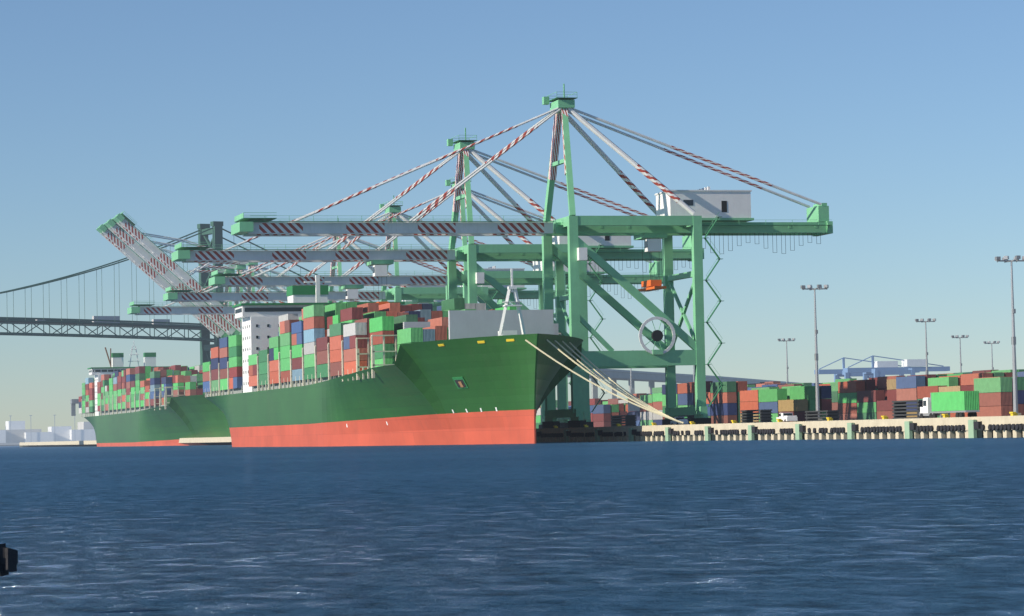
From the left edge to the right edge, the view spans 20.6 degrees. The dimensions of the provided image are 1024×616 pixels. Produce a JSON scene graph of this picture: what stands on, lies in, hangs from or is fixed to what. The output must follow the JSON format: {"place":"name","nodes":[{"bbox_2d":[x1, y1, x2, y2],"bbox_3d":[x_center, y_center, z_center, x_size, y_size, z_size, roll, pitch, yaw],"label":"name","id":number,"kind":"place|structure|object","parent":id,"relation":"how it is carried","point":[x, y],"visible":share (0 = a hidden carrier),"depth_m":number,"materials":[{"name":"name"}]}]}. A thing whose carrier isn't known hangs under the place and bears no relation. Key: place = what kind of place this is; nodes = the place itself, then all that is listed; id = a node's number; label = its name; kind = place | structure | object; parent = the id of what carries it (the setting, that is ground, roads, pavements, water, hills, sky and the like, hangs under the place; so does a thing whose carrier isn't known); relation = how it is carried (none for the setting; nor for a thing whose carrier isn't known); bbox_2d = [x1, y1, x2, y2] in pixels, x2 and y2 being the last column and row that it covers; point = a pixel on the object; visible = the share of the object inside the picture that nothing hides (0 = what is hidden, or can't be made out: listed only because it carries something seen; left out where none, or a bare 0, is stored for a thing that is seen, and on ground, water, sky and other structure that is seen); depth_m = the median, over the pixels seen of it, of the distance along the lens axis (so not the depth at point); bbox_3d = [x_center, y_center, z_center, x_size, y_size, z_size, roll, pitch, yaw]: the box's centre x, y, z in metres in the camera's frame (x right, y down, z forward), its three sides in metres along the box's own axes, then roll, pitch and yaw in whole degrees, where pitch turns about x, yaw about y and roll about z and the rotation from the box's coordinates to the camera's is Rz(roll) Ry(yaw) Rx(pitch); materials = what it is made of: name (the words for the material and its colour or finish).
{"place":"outdoors","nodes":[
{"label":"outdoors","id":0,"kind":"place"},
{"bbox_2d":[0,355,949,445],"bbox_3d":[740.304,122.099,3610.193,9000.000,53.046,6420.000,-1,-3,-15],"label":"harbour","id":1,"kind":"object","parent":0,"point":[14,433],"visible":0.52,"depth_m":3061.61,"materials":[{"name":"white paint"}]},
{"bbox_2d":[0,437,1023,615],"bbox_3d":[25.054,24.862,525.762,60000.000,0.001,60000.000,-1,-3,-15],"label":"water","id":2,"kind":"structure","parent":0,"point":[882,527],"depth_m":56.11,"materials":[{"name":"blue liquid"}]},
{"bbox_2d":[0,543,17,576],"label":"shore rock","id":3,"kind":"object","parent":2,"relation":"in","point":[8,560],"visible":1,"depth_m":30.90,"materials":[{"name":"black stone"}]},
{"bbox_2d":[84,395,230,446],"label":"ship hull","id":4,"kind":"object","parent":2,"relation":"in","point":[179,417],"visible":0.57,"depth_m":1100.72,"materials":[{"name":"green metal"}]},
{"bbox_2d":[70,346,197,416],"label":"ship superstructure","id":5,"kind":"object","parent":4,"relation":"on","point":[116,362],"visible":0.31,"depth_m":1289.62,"materials":[{"name":"white metal"}]},
{"bbox_2d":[79,365,204,413],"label":"shipping containers","id":6,"kind":"object","parent":4,"relation":"on","point":[141,379],"visible":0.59,"depth_m":1153.42,"materials":[{"name":"multicoloured metal"}]},
{"bbox_2d":[205,334,582,446],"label":"ship hull","id":7,"kind":"object","parent":2,"relation":"in","point":[414,395],"visible":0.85,"depth_m":551.63,"materials":[{"name":"green metal"}]},
{"bbox_2d":[203,298,516,391],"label":"shipping containers","id":8,"kind":"object","parent":7,"relation":"on","point":[334,325],"visible":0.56,"depth_m":622.60,"materials":[{"name":"multicoloured metal"}]},
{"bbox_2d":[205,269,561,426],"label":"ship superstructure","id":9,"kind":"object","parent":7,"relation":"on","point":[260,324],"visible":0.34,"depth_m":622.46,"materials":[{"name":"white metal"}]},
{"bbox_2d":[525,339,683,423],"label":"mooring lines","id":10,"kind":"object","parent":7,"relation":"attached to","point":[632,397],"visible":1,"depth_m":516.86,"materials":[{"name":"fabric"}]},
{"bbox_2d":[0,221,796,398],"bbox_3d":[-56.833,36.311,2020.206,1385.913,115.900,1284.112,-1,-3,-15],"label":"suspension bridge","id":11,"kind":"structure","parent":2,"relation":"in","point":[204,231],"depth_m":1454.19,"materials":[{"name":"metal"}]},
{"bbox_2d":[0,0,1023,431],"label":"sky","id":12,"kind":"structure","parent":0,"point":[905,118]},
{"bbox_2d":[19,412,1023,446],"bbox_3d":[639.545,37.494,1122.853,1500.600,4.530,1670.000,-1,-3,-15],"label":"wharf","id":13,"kind":"structure","parent":0,"point":[947,426],"depth_m":454.81,"materials":[{"name":"concrete"}]},
{"bbox_2d":[96,177,662,427],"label":"gantry cranes","id":14,"kind":"object","parent":13,"relation":"on","point":[407,290],"visible":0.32,"depth_m":852.96,"materials":[{"name":"green paint"}]},
{"bbox_2d":[171,84,832,427],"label":"cranes","id":15,"kind":"object","parent":13,"relation":"on","point":[572,243],"visible":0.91,"depth_m":596.85,"materials":[{"name":"green paint"}]},
{"bbox_2d":[627,350,633,393],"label":"light mast","id":16,"kind":"object","parent":13,"relation":"on","point":[631,378],"visible":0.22,"depth_m":1028.58,"materials":[{"name":"metal"}]},
{"bbox_2d":[670,417,687,424],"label":"car","id":17,"kind":"object","parent":13,"relation":"on","point":[682,419],"visible":0.65,"depth_m":549.62,"materials":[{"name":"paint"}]},
{"bbox_2d":[611,400,928,426],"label":"chassis stacks","id":18,"kind":"object","parent":13,"relation":"on","point":[899,411],"visible":0.69,"depth_m":572.38,"materials":[{"name":"red metal"}]},
{"bbox_2d":[536,369,1023,428],"bbox_3d":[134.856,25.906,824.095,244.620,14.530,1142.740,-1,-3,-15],"label":"shipping containers","id":19,"kind":"object","parent":13,"relation":"on","point":[856,399],"visible":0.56,"depth_m":679.99,"materials":[{"name":"metal"}]},
{"bbox_2d":[778,338,794,383],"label":"light mast","id":20,"kind":"object","parent":13,"relation":"on","point":[783,340],"visible":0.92,"depth_m":927.65,"materials":[{"name":"metal"}]},
{"bbox_2d":[776,413,797,421],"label":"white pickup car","id":21,"kind":"object","parent":13,"relation":"on","point":[786,417],"visible":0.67,"depth_m":483.90,"materials":[{"name":"paint"}]},
{"bbox_2d":[800,284,828,419],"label":"light mast","id":22,"kind":"object","parent":13,"relation":"on","point":[819,287],"visible":0.96,"depth_m":583.19,"materials":[{"name":"metal"}]},
{"bbox_2d":[915,318,935,373],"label":"light mast","id":23,"kind":"object","parent":13,"relation":"on","point":[928,320],"visible":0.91,"depth_m":780.88,"materials":[{"name":"metal"}]},
{"bbox_2d":[919,391,979,417],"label":"truck","id":24,"kind":"object","parent":13,"relation":"on","point":[937,404],"visible":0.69,"depth_m":428.38,"materials":[{"name":"paint"}]},
{"bbox_2d":[951,335,968,371],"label":"light mast","id":25,"kind":"object","parent":13,"relation":"on","point":[957,336],"visible":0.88,"depth_m":931.87,"materials":[{"name":"metal"}]},
{"bbox_2d":[983,341,999,369],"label":"light mast","id":26,"kind":"object","parent":13,"relation":"on","point":[988,342],"visible":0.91,"depth_m":1006.63,"materials":[{"name":"metal"}]},
{"bbox_2d":[995,255,1023,415],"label":"light mast","id":27,"kind":"object","parent":13,"relation":"on","point":[1013,338],"visible":0.94,"depth_m":496.93,"materials":[{"name":"metal"}]}
]}

